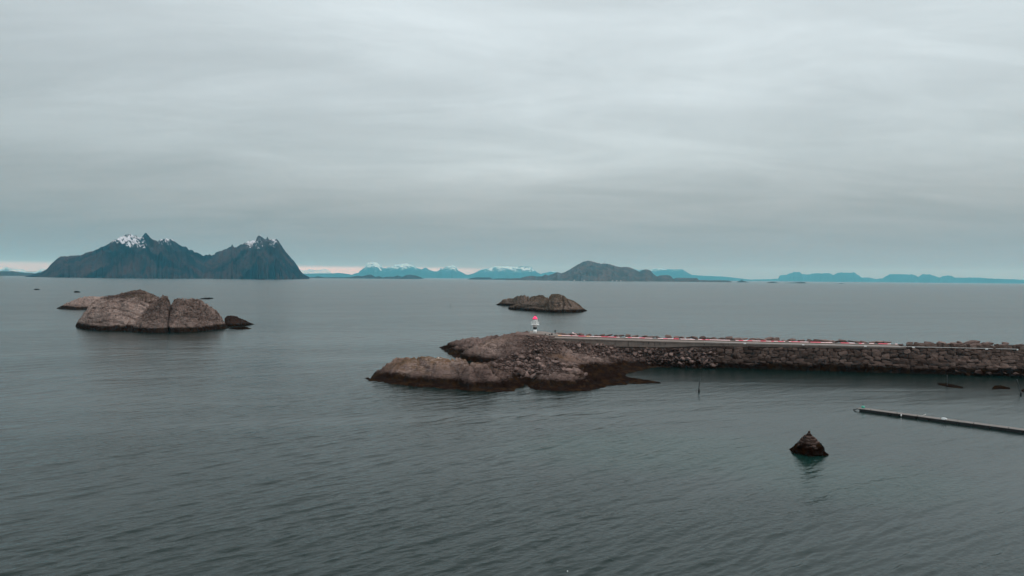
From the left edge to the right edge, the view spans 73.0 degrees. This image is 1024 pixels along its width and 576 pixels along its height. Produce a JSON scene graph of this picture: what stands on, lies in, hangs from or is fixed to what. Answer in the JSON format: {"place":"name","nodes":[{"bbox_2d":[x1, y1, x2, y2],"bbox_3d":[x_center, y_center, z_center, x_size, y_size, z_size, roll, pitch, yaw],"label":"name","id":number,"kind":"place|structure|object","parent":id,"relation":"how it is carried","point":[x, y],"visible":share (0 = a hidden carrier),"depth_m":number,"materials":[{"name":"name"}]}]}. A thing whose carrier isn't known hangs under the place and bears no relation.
{"place":"outdoors","nodes":[
{"label":"outdoors","id":0,"kind":"place"},
{"bbox_2d":[0,267,45,273],"bbox_3d":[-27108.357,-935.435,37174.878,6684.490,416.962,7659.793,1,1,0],"label":"mountain","id":1,"kind":"structure","parent":0,"point":[18,270],"depth_m":36720.49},
{"bbox_2d":[25,233,308,278],"bbox_3d":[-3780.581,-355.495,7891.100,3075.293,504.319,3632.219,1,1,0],"label":"mountain","id":2,"kind":"structure","parent":0,"point":[145,255],"depth_m":6787.62,"materials":[{"name":"stone"}]},
{"bbox_2d":[300,269,330,273],"bbox_3d":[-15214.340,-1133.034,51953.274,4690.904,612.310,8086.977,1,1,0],"label":"mountain","id":3,"kind":"structure","parent":0,"point":[309,271],"depth_m":50741.98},
{"bbox_2d":[304,273,353,276],"bbox_3d":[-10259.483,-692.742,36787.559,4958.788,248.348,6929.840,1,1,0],"label":"mountain","id":4,"kind":"structure","parent":0,"point":[329,275],"depth_m":35410.28,"materials":[{"name":"blue stone"}]},
{"bbox_2d":[352,262,469,277],"bbox_3d":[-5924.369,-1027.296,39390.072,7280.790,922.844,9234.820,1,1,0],"label":"mountain","id":5,"kind":"structure","parent":0,"point":[375,269],"depth_m":37244.73,"materials":[{"name":"blue stone"}]},
{"bbox_2d":[0,276,1023,575],"bbox_3d":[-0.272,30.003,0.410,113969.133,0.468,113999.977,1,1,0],"label":"water","id":6,"kind":"structure","parent":0,"point":[282,436],"depth_m":125.60,"materials":[{"name":"grey liquid"}]},
{"bbox_2d":[0,271,33,275],"bbox_3d":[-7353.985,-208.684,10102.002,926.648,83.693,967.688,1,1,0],"label":"island","id":7,"kind":"structure","parent":6,"relation":"in","point":[8,273],"depth_m":9973.01,"materials":[{"name":"blue stone"}]},
{"bbox_2d":[57,296,104,309],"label":"rocky islet","id":8,"kind":"object","parent":6,"relation":"in","point":[83,303],"visible":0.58,"depth_m":597.35,"materials":[{"name":"stone"}]},
{"bbox_2d":[76,289,227,332],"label":"rocky islet","id":9,"kind":"object","parent":6,"relation":"in","point":[146,313],"visible":0.98,"depth_m":375.11,"materials":[{"name":"stone"}]},
{"bbox_2d":[225,315,253,325],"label":"rocky islet","id":10,"kind":"object","parent":6,"relation":"in","point":[230,320],"visible":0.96,"depth_m":414.26,"materials":[{"name":"brown stone"}]},
{"bbox_2d":[229,326,250,329],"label":"reef","id":11,"kind":"object","parent":6,"relation":"in","point":[241,327],"visible":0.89,"depth_m":389.94},
{"bbox_2d":[309,274,422,278],"bbox_3d":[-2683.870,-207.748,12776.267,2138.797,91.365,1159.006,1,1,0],"label":"island","id":12,"kind":"structure","parent":6,"relation":"in","point":[370,276],"depth_m":12570.78,"materials":[{"name":"blue stone"}]},
{"bbox_2d":[469,277,507,279],"bbox_3d":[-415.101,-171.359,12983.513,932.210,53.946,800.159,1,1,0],"label":"island","id":13,"kind":"structure","parent":6,"relation":"in","point":[480,278],"depth_m":12805.34,"materials":[{"name":"blue stone"}]},
{"bbox_2d":[364,331,672,391],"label":"headland","id":14,"kind":"structure","parent":6,"relation":"in","point":[459,372],"depth_m":200.55,"materials":[{"name":"stone"}]},
{"bbox_2d":[537,362,545,367],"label":"boulder","id":15,"kind":"object","parent":14,"relation":"on","point":[539,364],"visible":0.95,"depth_m":205.97,"materials":[{"name":"stone"}]},
{"bbox_2d":[496,295,545,305],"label":"skerry","id":16,"kind":"structure","parent":6,"relation":"in","point":[514,300],"depth_m":745.14,"materials":[{"name":"stone"}]},
{"bbox_2d":[508,294,586,312],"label":"skerry","id":17,"kind":"structure","parent":6,"relation":"in","point":[556,303],"depth_m":627.92,"materials":[{"name":"stone"}]},
{"bbox_2d":[490,335,717,378],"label":"rubble","id":18,"kind":"object","parent":6,"relation":"in","point":[647,359],"visible":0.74,"depth_m":236.92,"materials":[{"name":"stone"}]},
{"bbox_2d":[517,368,525,375],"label":"boulder","id":19,"kind":"object","parent":18,"relation":"on","point":[520,371],"visible":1,"depth_m":198.67,"materials":[{"name":"stone"}]},
{"bbox_2d":[549,335,1023,376],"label":"breakwater","id":20,"kind":"object","parent":6,"relation":"in","point":[921,358],"visible":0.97,"depth_m":231.02,"materials":[{"name":"stone"}]},
{"bbox_2d":[557,332,879,343],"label":"railing","id":21,"kind":"object","parent":20,"relation":"attached to","point":[707,339],"visible":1,"depth_m":245.00,"materials":[{"name":"brown"}]},
{"bbox_2d":[718,342,1017,349],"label":"edge rail","id":22,"kind":"object","parent":20,"relation":"attached to","point":[861,345],"visible":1,"depth_m":230.33,"materials":[{"name":"metal"}]},
{"bbox_2d":[974,370,982,375],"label":"boulder","id":23,"kind":"object","parent":20,"relation":"on","point":[978,372],"visible":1,"depth_m":222.73,"materials":[{"name":"stone"}]},
{"bbox_2d":[789,431,828,456],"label":"stone beacon","id":24,"kind":"object","parent":6,"relation":"in","point":[808,444],"visible":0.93,"depth_m":119.62,"materials":[{"name":"brown stone"}]},
{"bbox_2d":[853,407,1023,432],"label":"floating dock","id":25,"kind":"object","parent":6,"relation":"on","point":[961,422],"visible":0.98,"depth_m":148.13,"materials":[{"name":"black paint"}]},
{"bbox_2d":[937,383,963,388],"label":"reef","id":26,"kind":"object","parent":6,"relation":"in","point":[949,385],"visible":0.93,"depth_m":199.96},
{"bbox_2d":[992,385,1009,389],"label":"reef","id":27,"kind":"object","parent":6,"relation":"in","point":[998,387],"visible":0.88,"depth_m":196.84},
{"bbox_2d":[468,266,555,278],"bbox_3d":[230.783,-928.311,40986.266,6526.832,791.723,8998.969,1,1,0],"label":"mountain","id":28,"kind":"structure","parent":0,"point":[496,272],"depth_m":39288.59,"materials":[{"name":"blue stone"}]},
{"bbox_2d":[0,0,1023,279],"label":"sky","id":29,"kind":"structure","parent":0,"point":[743,139],"materials":[{"name":"grey"}]},
{"bbox_2d":[529,331,560,336],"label":"path","id":30,"kind":"structure","parent":0,"point":[542,333],"depth_m":271.04,"materials":[{"name":"concrete"}]},
{"bbox_2d":[531,316,538,332],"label":"lighthouse","id":31,"kind":"object","parent":30,"relation":"on","point":[534,322],"visible":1,"depth_m":272.47,"materials":[{"name":"white paint"}]},
{"bbox_2d":[505,261,730,281],"bbox_3d":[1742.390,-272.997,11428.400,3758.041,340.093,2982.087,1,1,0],"label":"hills","id":32,"kind":"structure","parent":0,"point":[588,271],"depth_m":10692.82,"materials":[{"name":"stone"}]},
{"bbox_2d":[635,268,759,280],"bbox_3d":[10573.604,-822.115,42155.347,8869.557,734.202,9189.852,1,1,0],"label":"mountain","id":33,"kind":"structure","parent":0,"point":[676,273],"depth_m":40238.39,"materials":[{"name":"blue stone"}]},
{"bbox_2d":[753,272,1023,283],"bbox_3d":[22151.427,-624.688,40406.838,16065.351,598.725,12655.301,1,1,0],"label":"mountain","id":34,"kind":"structure","parent":0,"point":[846,277],"depth_m":38528.42,"materials":[{"name":"blue stone"}]}
]}

